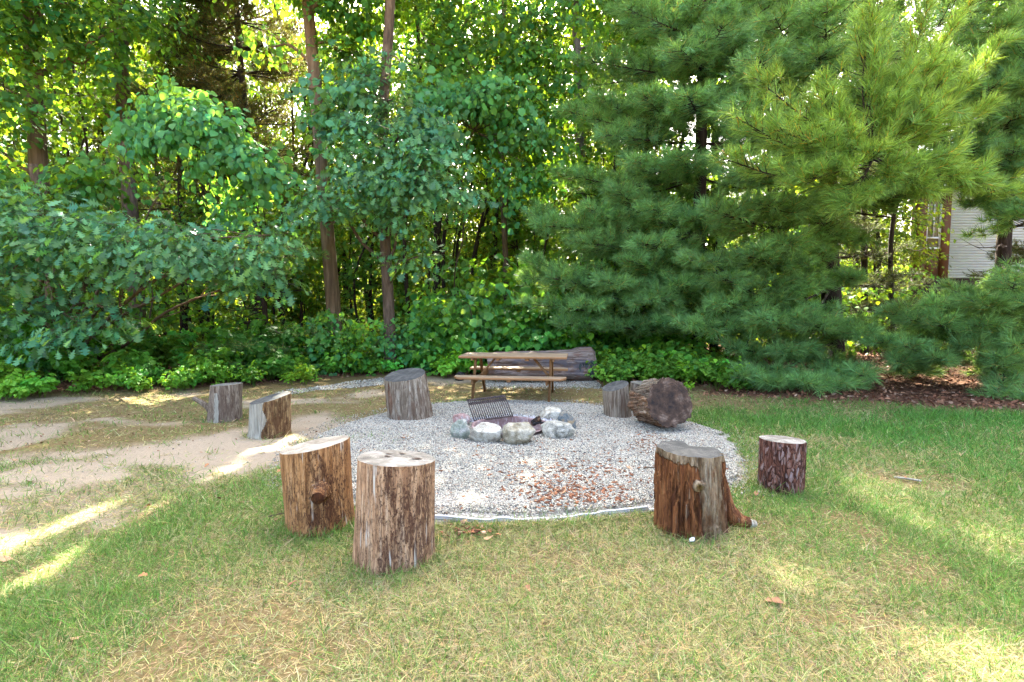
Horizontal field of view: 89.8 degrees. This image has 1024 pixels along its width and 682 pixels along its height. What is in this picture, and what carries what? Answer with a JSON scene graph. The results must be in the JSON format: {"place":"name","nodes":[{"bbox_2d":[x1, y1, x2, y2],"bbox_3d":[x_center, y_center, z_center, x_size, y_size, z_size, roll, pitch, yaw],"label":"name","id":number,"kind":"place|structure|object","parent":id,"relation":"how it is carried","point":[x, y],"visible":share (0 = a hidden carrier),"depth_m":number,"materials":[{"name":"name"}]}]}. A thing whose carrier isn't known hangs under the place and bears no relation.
{"place":"outdoors","nodes":[
{"label":"outdoors","id":0,"kind":"place"},
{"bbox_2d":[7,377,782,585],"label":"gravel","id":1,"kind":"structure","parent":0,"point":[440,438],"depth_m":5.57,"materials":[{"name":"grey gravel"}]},
{"bbox_2d":[450,419,469,438],"bbox_3d":[-0.627,1.073,6.150,0.228,0.285,0.198,-1,4,-18],"label":"fire stone","id":2,"kind":"object","parent":1,"relation":"on","point":[459,428],"visible":0.8,"depth_m":6.09,"materials":[{"name":"grey stone"}]},
{"bbox_2d":[468,422,501,442],"bbox_3d":[-0.312,1.086,6.024,0.406,0.273,0.276,0,4,0],"label":"fire stone","id":3,"kind":"object","parent":1,"relation":"on","point":[486,432],"visible":0.89,"depth_m":5.93,"materials":[{"name":"white stone"}]},
{"bbox_2d":[471,416,545,437],"bbox_3d":[-0.020,1.187,6.643,1.010,0.224,1.010,0,4,0],"label":"fire ring","id":4,"kind":"object","parent":1,"relation":"on","point":[501,422],"visible":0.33,"depth_m":7.05,"materials":[{"name":"metal"}]},
{"bbox_2d":[467,395,513,420],"bbox_3d":[-0.305,0.924,7.087,0.628,0.317,0.270,0,4,-7],"label":"fire grate","id":5,"kind":"object","parent":4,"relation":"on","point":[488,401],"visible":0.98,"depth_m":7.10,"materials":[{"name":"metal"}]},
{"bbox_2d":[502,422,535,444],"bbox_3d":[0.081,1.086,5.929,0.394,0.290,0.268,0,4,0],"label":"fire stone","id":6,"kind":"object","parent":1,"relation":"on","point":[520,433],"visible":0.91,"depth_m":5.83,"materials":[{"name":"grey stone"}]},
{"bbox_2d":[374,419,727,541],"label":"wood chips","id":7,"kind":"object","parent":1,"relation":"on","point":[556,490],"visible":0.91,"depth_m":4.41,"materials":[{"name":"brown plant"}]},
{"bbox_2d":[541,420,574,438],"bbox_3d":[0.553,1.082,6.203,0.407,0.252,0.296,0,4,0],"label":"fire stone","id":8,"kind":"object","parent":1,"relation":"on","point":[551,429],"visible":0.92,"depth_m":6.09,"materials":[{"name":"grey stone"}]},
{"bbox_2d":[627,377,692,427],"bbox_3d":[1.945,0.803,6.752,0.671,0.667,0.684,0,-9,-7],"label":"fallen log","id":9,"kind":"object","parent":1,"relation":"on","point":[663,402],"visible":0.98,"depth_m":6.47,"materials":[{"name":"brown wood"}]},
{"bbox_2d":[12,0,999,291],"label":"sky","id":10,"kind":"structure","parent":0,"point":[105,0],"materials":[{"name":"white"}]},
{"bbox_2d":[0,335,1023,681],"bbox_3d":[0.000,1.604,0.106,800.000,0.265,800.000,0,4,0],"label":"ground","id":11,"kind":"structure","parent":0,"point":[226,447],"depth_m":3.96,"materials":[{"name":"beige soil"}]},
{"bbox_2d":[4,134,102,289],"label":"understory tree","id":12,"kind":"object","parent":11,"relation":"on","point":[57,149],"visible":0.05,"depth_m":17.28,"materials":[{"name":"green plant"}]},
{"bbox_2d":[13,34,113,209],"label":"woodland tree","id":13,"kind":"object","parent":11,"relation":"on","point":[69,94],"visible":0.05,"depth_m":20.57,"materials":[{"name":"green plant"}]},
{"bbox_2d":[18,326,112,381],"bbox_3d":[-9.574,0.380,11.223,1.825,1.461,1.510,1,4,20],"label":"shrub","id":14,"kind":"object","parent":11,"relation":"on","point":[89,367],"visible":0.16,"depth_m":10.99,"materials":[{"name":"green plant"}]},
{"bbox_2d":[43,22,114,310],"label":"thin tree","id":15,"kind":"object","parent":11,"relation":"on","point":[84,126],"visible":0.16,"depth_m":16.20,"materials":[{"name":"green plant"}]},
{"bbox_2d":[26,273,147,344],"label":"understory tree","id":16,"kind":"object","parent":11,"relation":"on","point":[103,310],"visible":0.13,"depth_m":15.12,"materials":[{"name":"green plant"}]},
{"bbox_2d":[0,0,180,323],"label":"maple tree","id":17,"kind":"object","parent":11,"relation":"on","point":[26,25],"visible":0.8,"depth_m":11.95,"materials":[{"name":"green plant"}]},
{"bbox_2d":[25,0,173,233],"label":"woodland tree","id":18,"kind":"object","parent":11,"relation":"on","point":[80,140],"visible":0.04,"depth_m":20.63,"materials":[{"name":"green plant"}]},
{"bbox_2d":[47,0,154,328],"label":"woodland tree","id":19,"kind":"object","parent":11,"relation":"on","point":[93,128],"visible":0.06,"depth_m":20.36,"materials":[{"name":"green plant"}]},
{"bbox_2d":[12,0,211,338],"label":"ash tree","id":20,"kind":"object","parent":11,"relation":"on","point":[103,101],"visible":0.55,"depth_m":13.87,"materials":[{"name":"green plant"}]},
{"bbox_2d":[0,164,316,371],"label":"oak tree","id":21,"kind":"object","parent":11,"relation":"on","point":[62,242],"visible":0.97,"depth_m":9.13,"materials":[{"name":"green plant"}]},
{"bbox_2d":[77,0,247,330],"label":"fir tree","id":22,"kind":"object","parent":11,"relation":"on","point":[133,89],"visible":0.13,"depth_m":15.96,"materials":[{"name":"green plant"}]},
{"bbox_2d":[117,270,224,352],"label":"understory tree","id":23,"kind":"object","parent":11,"relation":"on","point":[162,309],"visible":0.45,"depth_m":14.42,"materials":[{"name":"green plant"}]},
{"bbox_2d":[138,185,250,350],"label":"understory tree","id":24,"kind":"object","parent":11,"relation":"on","point":[192,203],"visible":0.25,"depth_m":14.93,"materials":[{"name":"green plant"}]},
{"bbox_2d":[145,179,248,336],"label":"understory tree","id":25,"kind":"object","parent":11,"relation":"on","point":[193,287],"visible":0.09,"depth_m":17.63,"materials":[{"name":"green plant"}]},
{"bbox_2d":[101,68,313,334],"bbox_3d":[-6.575,-2.667,10.744,4.402,6.237,2.082,0,4,7],"label":"tree","id":26,"kind":"object","parent":11,"relation":"on","point":[174,122],"visible":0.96,"depth_m":10.46,"materials":[{"name":"green plant"}]},
{"bbox_2d":[129,0,295,333],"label":"woodland tree","id":27,"kind":"object","parent":11,"relation":"on","point":[147,57],"visible":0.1,"depth_m":16.78,"materials":[{"name":"green plant"}]},
{"bbox_2d":[192,382,242,422],"bbox_3d":[-4.118,0.877,7.249,0.487,0.555,0.580,3,5,41],"label":"stump","id":28,"kind":"object","parent":11,"relation":"on","point":[224,403],"visible":0.98,"depth_m":7.13,"materials":[{"name":"grey wood"}]},
{"bbox_2d":[154,0,327,318],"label":"fir tree","id":29,"kind":"object","parent":11,"relation":"on","point":[218,82],"visible":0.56,"depth_m":15.02,"materials":[{"name":"green plant"}]},
{"bbox_2d":[202,295,292,361],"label":"understory tree","id":30,"kind":"object","parent":11,"relation":"on","point":[237,320],"visible":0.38,"depth_m":14.27,"materials":[{"name":"green plant"}]},
{"bbox_2d":[172,222,328,374],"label":"tree","id":31,"kind":"object","parent":11,"relation":"on","point":[264,311],"visible":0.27,"depth_m":12.23,"materials":[{"name":"green plant"}]},
{"bbox_2d":[247,391,291,439],"bbox_3d":[-3.054,0.929,6.480,0.561,0.551,0.557,0,4,0],"label":"stump","id":32,"kind":"object","parent":11,"relation":"on","point":[269,416],"visible":0.96,"depth_m":6.28,"materials":[{"name":"brown wood"}]},
{"bbox_2d":[218,210,322,323],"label":"understory tree","id":33,"kind":"object","parent":11,"relation":"on","point":[266,216],"visible":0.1,"depth_m":17.86,"materials":[{"name":"green plant"}]},
{"bbox_2d":[214,134,348,324],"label":"understory tree","id":34,"kind":"object","parent":11,"relation":"on","point":[307,289],"visible":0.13,"depth_m":17.75,"materials":[{"name":"green plant"}]},
{"bbox_2d":[225,0,346,324],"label":"thin tree","id":35,"kind":"object","parent":11,"relation":"on","point":[305,101],"visible":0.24,"depth_m":18.83,"materials":[{"name":"green plant"}]},
{"bbox_2d":[252,22,329,326],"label":"thin tree","id":36,"kind":"object","parent":11,"relation":"on","point":[301,302],"visible":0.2,"depth_m":19.12,"materials":[{"name":"green plant"}]},
{"bbox_2d":[251,0,355,306],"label":"woodland tree","id":37,"kind":"object","parent":11,"relation":"on","point":[283,127],"visible":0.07,"depth_m":21.25,"materials":[{"name":"green plant"}]},
{"bbox_2d":[203,0,409,343],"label":"maple tree","id":38,"kind":"object","parent":11,"relation":"on","point":[309,9],"visible":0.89,"depth_m":12.79,"materials":[{"name":"green plant"}]},
{"bbox_2d":[270,258,344,330],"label":"understory tree","id":39,"kind":"object","parent":11,"relation":"on","point":[304,312],"visible":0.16,"depth_m":20.00,"materials":[{"name":"green plant"}]},
{"bbox_2d":[260,1,372,299],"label":"woodland tree","id":40,"kind":"object","parent":11,"relation":"on","point":[299,114],"visible":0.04,"depth_m":23.49,"materials":[{"name":"green plant"}]},
{"bbox_2d":[279,435,354,537],"bbox_3d":[-1.445,1.054,3.823,0.525,0.652,0.505,2,4,24],"label":"stump","id":41,"kind":"object","parent":11,"relation":"on","point":[316,477],"visible":0.97,"depth_m":3.64,"materials":[{"name":"orange wood"}]},
{"bbox_2d":[289,308,374,375],"bbox_3d":[-4.452,0.141,12.487,2.063,1.885,2.009,-2,4,-32],"label":"shrub","id":42,"kind":"object","parent":11,"relation":"on","point":[321,335],"visible":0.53,"depth_m":11.95,"materials":[{"name":"green plant"}]},
{"bbox_2d":[268,9,401,324],"bbox_3d":[-7.557,-6.963,22.334,5.933,14.362,5.365,-1,4,-14],"label":"woodland tree","id":43,"kind":"object","parent":11,"relation":"on","point":[312,159],"visible":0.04,"depth_m":21.47,"materials":[{"name":"green plant"}]},
{"bbox_2d":[300,191,402,316],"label":"understory tree","id":44,"kind":"object","parent":11,"relation":"on","point":[345,246],"visible":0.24,"depth_m":18.89,"materials":[{"name":"green plant"}]},
{"bbox_2d":[320,318,398,376],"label":"shrub","id":45,"kind":"object","parent":11,"relation":"on","point":[355,353],"visible":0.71,"depth_m":11.83,"materials":[{"name":"green plant"}]},
{"bbox_2d":[302,2,418,335],"bbox_3d":[-6.182,-7.275,22.114,5.519,15.028,5.443,-1,4,-13],"label":"woodland tree","id":46,"kind":"object","parent":11,"relation":"on","point":[323,26],"visible":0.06,"depth_m":21.99,"materials":[{"name":"green plant"}]},
{"bbox_2d":[315,164,426,331],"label":"understory tree","id":47,"kind":"object","parent":11,"relation":"on","point":[372,297],"visible":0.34,"depth_m":18.24,"materials":[{"name":"green plant"}]},
{"bbox_2d":[0,305,749,399],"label":"undergrowth","id":48,"kind":"object","parent":11,"relation":"on","point":[137,363],"visible":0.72,"depth_m":11.17,"materials":[{"name":"green plant"}]},
{"bbox_2d":[338,230,420,332],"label":"understory tree","id":49,"kind":"object","parent":11,"relation":"on","point":[377,284],"visible":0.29,"depth_m":18.44,"materials":[{"name":"green plant"}]},
{"bbox_2d":[271,0,498,370],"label":"oak tree","id":50,"kind":"object","parent":11,"relation":"on","point":[420,135],"visible":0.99,"depth_m":10.75,"materials":[{"name":"green plant"}]},
{"bbox_2d":[352,450,434,575],"bbox_3d":[-0.762,1.067,3.313,0.530,0.694,0.525,0,4,0],"label":"stump","id":51,"kind":"object","parent":11,"relation":"on","point":[394,526],"visible":0.97,"depth_m":3.11,"materials":[{"name":"brown bark"},{"name":"pale wood"}]},
{"bbox_2d":[376,308,435,369],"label":"shrub","id":52,"kind":"object","parent":11,"relation":"on","point":[411,339],"visible":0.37,"depth_m":12.25,"materials":[{"name":"green plant"}]},
{"bbox_2d":[384,368,432,420],"bbox_3d":[-1.466,0.780,7.373,0.718,0.731,0.669,0,4,0],"label":"stump","id":53,"kind":"object","parent":11,"relation":"on","point":[407,394],"visible":0.92,"depth_m":7.13,"materials":[{"name":"grey wood"}]},
{"bbox_2d":[376,2,484,332],"bbox_3d":[-3.063,-7.244,16.483,4.157,15.776,3.399,3,5,35],"label":"thin tree","id":54,"kind":"object","parent":11,"relation":"on","point":[406,284],"visible":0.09,"depth_m":16.70,"materials":[{"name":"green plant"}]},
{"bbox_2d":[332,0,529,303],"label":"woodland tree","id":55,"kind":"object","parent":11,"relation":"on","point":[401,87],"visible":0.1,"depth_m":18.81,"materials":[{"name":"green plant"}]},
{"bbox_2d":[390,71,471,304],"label":"thin tree","id":56,"kind":"object","parent":11,"relation":"on","point":[445,225],"visible":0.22,"depth_m":15.79,"materials":[{"name":"green plant"}]},
{"bbox_2d":[390,204,482,294],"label":"understory tree","id":57,"kind":"object","parent":11,"relation":"on","point":[431,235],"visible":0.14,"depth_m":20.48,"materials":[{"name":"green plant"}]},
{"bbox_2d":[382,257,520,355],"bbox_3d":[-1.449,-0.549,14.253,3.920,3.582,3.816,2,4,28],"label":"shrub","id":58,"kind":"object","parent":11,"relation":"on","point":[443,275],"visible":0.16,"depth_m":14.14,"materials":[{"name":"green plant"}]},
{"bbox_2d":[398,290,508,375],"bbox_3d":[-1.452,-0.050,12.717,3.080,2.466,2.548,-3,5,-36],"label":"shrub","id":59,"kind":"object","parent":11,"relation":"on","point":[443,303],"visible":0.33,"depth_m":12.10,"materials":[{"name":"green plant"}]},
{"bbox_2d":[409,175,499,297],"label":"understory tree","id":60,"kind":"object","parent":11,"relation":"on","point":[458,238],"visible":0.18,"depth_m":19.07,"materials":[{"name":"green plant"}]},
{"bbox_2d":[400,0,508,300],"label":"thin tree","id":61,"kind":"object","parent":11,"relation":"on","point":[481,176],"visible":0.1,"depth_m":17.23,"materials":[{"name":"green plant"}]},
{"bbox_2d":[424,44,510,274],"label":"thin tree","id":62,"kind":"object","parent":11,"relation":"on","point":[482,210],"visible":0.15,"depth_m":17.03,"materials":[{"name":"green plant"}]},
{"bbox_2d":[432,277,545,372],"bbox_3d":[-0.694,-0.204,12.893,3.095,2.828,3.013,-2,4,-30],"label":"shrub","id":63,"kind":"object","parent":11,"relation":"on","point":[480,290],"visible":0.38,"depth_m":12.04,"materials":[{"name":"green plant"}]},
{"bbox_2d":[445,52,532,269],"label":"woodland tree","id":64,"kind":"object","parent":11,"relation":"on","point":[473,240],"visible":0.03,"depth_m":21.35,"materials":[{"name":"green plant"}]},
{"bbox_2d":[412,65,568,312],"bbox_3d":[-0.739,-2.933,11.823,3.478,6.543,2.756,3,5,36],"label":"tree","id":65,"kind":"object","parent":11,"relation":"on","point":[467,98],"visible":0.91,"depth_m":11.35,"materials":[{"name":"green plant"}]},
{"bbox_2d":[383,0,615,305],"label":"maple tree","id":66,"kind":"object","parent":11,"relation":"on","point":[525,55],"visible":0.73,"depth_m":12.31,"materials":[{"name":"green plant"}]},
{"bbox_2d":[428,253,591,342],"bbox_3d":[0.045,-0.535,14.135,4.563,3.653,3.775,2,4,22],"label":"shrub","id":67,"kind":"object","parent":11,"relation":"on","point":[509,276],"visible":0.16,"depth_m":13.56,"materials":[{"name":"green plant"}]},
{"bbox_2d":[454,352,567,401],"bbox_3d":[0.045,0.640,9.122,1.860,0.799,1.620,0,4,7],"label":"picnic table","id":68,"kind":"object","parent":11,"relation":"on","point":[549,379],"visible":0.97,"depth_m":8.81,"materials":[{"name":"brown wood"}]},
{"bbox_2d":[458,170,564,309],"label":"understory tree","id":69,"kind":"object","parent":11,"relation":"on","point":[487,229],"visible":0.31,"depth_m":18.36,"materials":[{"name":"green plant"}]},
{"bbox_2d":[0,381,1023,681],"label":"grass","id":70,"kind":"structure","parent":11,"relation":"on","point":[920,431],"depth_m":3.04,"materials":[{"name":"green plant"}]},
{"bbox_2d":[0,347,1023,454],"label":"leaf litter","id":71,"kind":"object","parent":11,"relation":"on","point":[942,400],"visible":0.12,"depth_m":9.69,"materials":[{"name":"brown plant"}]},
{"bbox_2d":[474,135,590,298],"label":"understory tree","id":72,"kind":"object","parent":11,"relation":"on","point":[499,234],"visible":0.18,"depth_m":18.15,"materials":[{"name":"green plant"}]},
{"bbox_2d":[484,292,585,351],"bbox_3d":[0.492,-0.011,12.576,2.454,2.374,2.966,0,4,-7],"label":"shrub","id":73,"kind":"object","parent":11,"relation":"on","point":[539,345],"visible":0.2,"depth_m":11.80,"materials":[{"name":"green plant"}]},
{"bbox_2d":[468,0,611,322],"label":"woodland tree","id":74,"kind":"object","parent":11,"relation":"on","point":[568,46],"visible":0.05,"depth_m":20.82,"materials":[{"name":"green plant"}]},
{"bbox_2d":[487,347,596,380],"bbox_3d":[0.619,0.519,10.984,2.308,0.790,0.730,0,4,-3],"label":"hollow log","id":75,"kind":"object","parent":11,"relation":"on","point":[576,365],"visible":0.62,"depth_m":10.77,"materials":[{"name":"wood"}]},
{"bbox_2d":[435,506,653,522],"bbox_3d":[0.274,1.353,3.924,1.711,0.107,0.099,0,4,-6],"label":"edging strip","id":76,"kind":"object","parent":11,"relation":"on","point":[471,519],"visible":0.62,"depth_m":3.86,"materials":[{"name":"grey plastic"}]},
{"bbox_2d":[80,313,1010,367],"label":"forest undergrowth","id":77,"kind":"object","parent":11,"relation":"on","point":[198,339],"visible":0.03,"depth_m":16.08,"materials":[{"name":"green plant"}]},
{"bbox_2d":[519,307,617,359],"bbox_3d":[1.188,0.128,12.311,2.510,2.009,2.076,-3,5,-38],"label":"shrub","id":78,"kind":"object","parent":11,"relation":"on","point":[574,335],"visible":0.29,"depth_m":11.92,"materials":[{"name":"green plant"}]},
{"bbox_2d":[530,126,636,271],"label":"understory tree","id":79,"kind":"object","parent":11,"relation":"on","point":[542,242],"visible":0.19,"depth_m":13.73,"materials":[{"name":"green plant"}]},
{"bbox_2d":[528,0,644,342],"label":"cherry tree","id":80,"kind":"object","parent":11,"relation":"on","point":[594,15],"visible":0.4,"depth_m":14.93,"materials":[{"name":"green plant"}]},
{"bbox_2d":[539,113,684,314],"bbox_3d":[2.847,-2.665,14.531,4.501,6.805,4.051,2,4,24],"label":"understory tree","id":81,"kind":"object","parent":11,"relation":"on","point":[609,157],"visible":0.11,"depth_m":13.85,"materials":[{"name":"green plant"}]},
{"bbox_2d":[586,359,641,385],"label":"bramble plant","id":82,"kind":"object","parent":11,"relation":"on","point":[609,378],"visible":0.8,"depth_m":10.12,"materials":[{"name":"green plant"}]},
{"bbox_2d":[602,380,631,417],"bbox_3d":[1.516,0.863,7.405,0.428,0.562,0.403,0,4,0],"label":"stump","id":83,"kind":"object","parent":11,"relation":"on","point":[616,399],"visible":0.88,"depth_m":7.25,"materials":[{"name":"grey wood"}]},
{"bbox_2d":[593,351,659,380],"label":"bramble plant","id":84,"kind":"object","parent":11,"relation":"on","point":[635,368],"visible":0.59,"depth_m":10.30,"materials":[{"name":"green plant"}]},
{"bbox_2d":[539,0,755,308],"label":"woodland tree","id":85,"kind":"object","parent":11,"relation":"on","point":[611,41],"visible":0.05,"depth_m":18.83,"materials":[{"name":"green plant"}]},
{"bbox_2d":[591,0,735,352],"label":"woodland tree","id":86,"kind":"object","parent":11,"relation":"on","point":[635,42],"visible":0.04,"depth_m":16.73,"materials":[{"name":"green plant"}]},
{"bbox_2d":[631,340,699,381],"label":"bramble plant","id":87,"kind":"object","parent":11,"relation":"on","point":[670,361],"visible":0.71,"depth_m":10.08,"materials":[{"name":"green plant"}]},
{"bbox_2d":[510,0,887,357],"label":"pine tree","id":88,"kind":"object","parent":11,"relation":"on","point":[652,228],"visible":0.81,"depth_m":11.38,"materials":[{"name":"green plant"}]},
{"bbox_2d":[653,440,757,540],"bbox_3d":[1.400,1.078,3.738,0.742,0.617,0.525,0,4,0],"label":"stump","id":89,"kind":"object","parent":11,"relation":"on","point":[692,492],"visible":0.98,"depth_m":3.56,"materials":[{"name":"orange wood"}]},
{"bbox_2d":[679,347,745,390],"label":"bramble plant","id":90,"kind":"object","parent":11,"relation":"on","point":[710,371],"visible":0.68,"depth_m":9.79,"materials":[{"name":"green plant"}]},
{"bbox_2d":[670,181,780,354],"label":"understory tree","id":91,"kind":"object","parent":11,"relation":"on","point":[711,240],"visible":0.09,"depth_m":14.38,"materials":[{"name":"green plant"}]},
{"bbox_2d":[757,435,806,495],"bbox_3d":[2.358,1.089,4.496,0.371,0.493,0.376,0,4,0],"label":"stump","id":92,"kind":"object","parent":11,"relation":"on","point":[781,460],"visible":0.95,"depth_m":4.35,"materials":[{"name":"brown wood"}]},
{"bbox_2d":[775,286,899,351],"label":"understory tree","id":93,"kind":"object","parent":11,"relation":"on","point":[862,292],"visible":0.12,"depth_m":15.47,"materials":[{"name":"green plant"}]},
{"bbox_2d":[659,0,1023,397],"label":"pine tree","id":94,"kind":"object","parent":11,"relation":"on","point":[826,143],"visible":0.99,"depth_m":9.28,"materials":[{"name":"green plant"}]},
{"bbox_2d":[812,0,938,298],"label":"woodland tree","id":95,"kind":"object","parent":11,"relation":"on","point":[896,229],"visible":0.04,"depth_m":22.57,"materials":[{"name":"green plant"}]},
{"bbox_2d":[817,59,934,352],"bbox_3d":[11.383,-5.093,16.588,4.945,11.514,4.294,0,4,0],"label":"fir tree","id":96,"kind":"object","parent":11,"relation":"on","point":[887,280],"visible":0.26,"depth_m":16.10,"materials":[{"name":"green plant"}]},
{"bbox_2d":[819,35,955,301],"bbox_3d":[17.071,-7.146,23.656,5.300,14.555,5.354,-1,4,-9],"label":"woodland tree","id":97,"kind":"object","parent":11,"relation":"on","point":[915,257],"visible":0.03,"depth_m":23.24,"materials":[{"name":"green plant"}]},
{"bbox_2d":[835,0,955,296],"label":"woodland tree","id":98,"kind":"object","parent":11,"relation":"on","point":[878,233],"visible":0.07,"depth_m":21.02,"materials":[{"name":"green plant"}]},
{"bbox_2d":[852,0,940,349],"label":"thin tree","id":99,"kind":"object","parent":11,"relation":"on","point":[891,237],"visible":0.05,"depth_m":16.02,"materials":[{"name":"brown plant"}]},
{"bbox_2d":[852,265,941,350],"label":"understory tree","id":100,"kind":"object","parent":11,"relation":"on","point":[918,277],"visible":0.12,"depth_m":18.38,"materials":[{"name":"green plant"}]},
{"bbox_2d":[854,0,1023,400],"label":"pine tree","id":101,"kind":"object","parent":11,"relation":"on","point":[995,303],"visible":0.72,"depth_m":9.57,"materials":[{"name":"green plant"}]},
{"bbox_2d":[908,188,1023,320],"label":"house","id":102,"kind":"structure","parent":11,"relation":"on","point":[965,259],"depth_m":24.75,"materials":[{"name":"grey"}]},
{"bbox_2d":[926,192,941,248],"bbox_3d":[20.278,-5.935,24.713,0.713,3.014,0.100,0,4,0],"label":"window","id":103,"kind":"structure","parent":102,"relation":"in","point":[935,236],"depth_m":24.74,"materials":[{"name":"grey glass"}]},
{"bbox_2d":[961,206,1023,317],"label":"fir tree","id":104,"kind":"object","parent":11,"relation":"on","point":[1017,249],"visible":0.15,"depth_m":17.00,"materials":[{"name":"green plant"}]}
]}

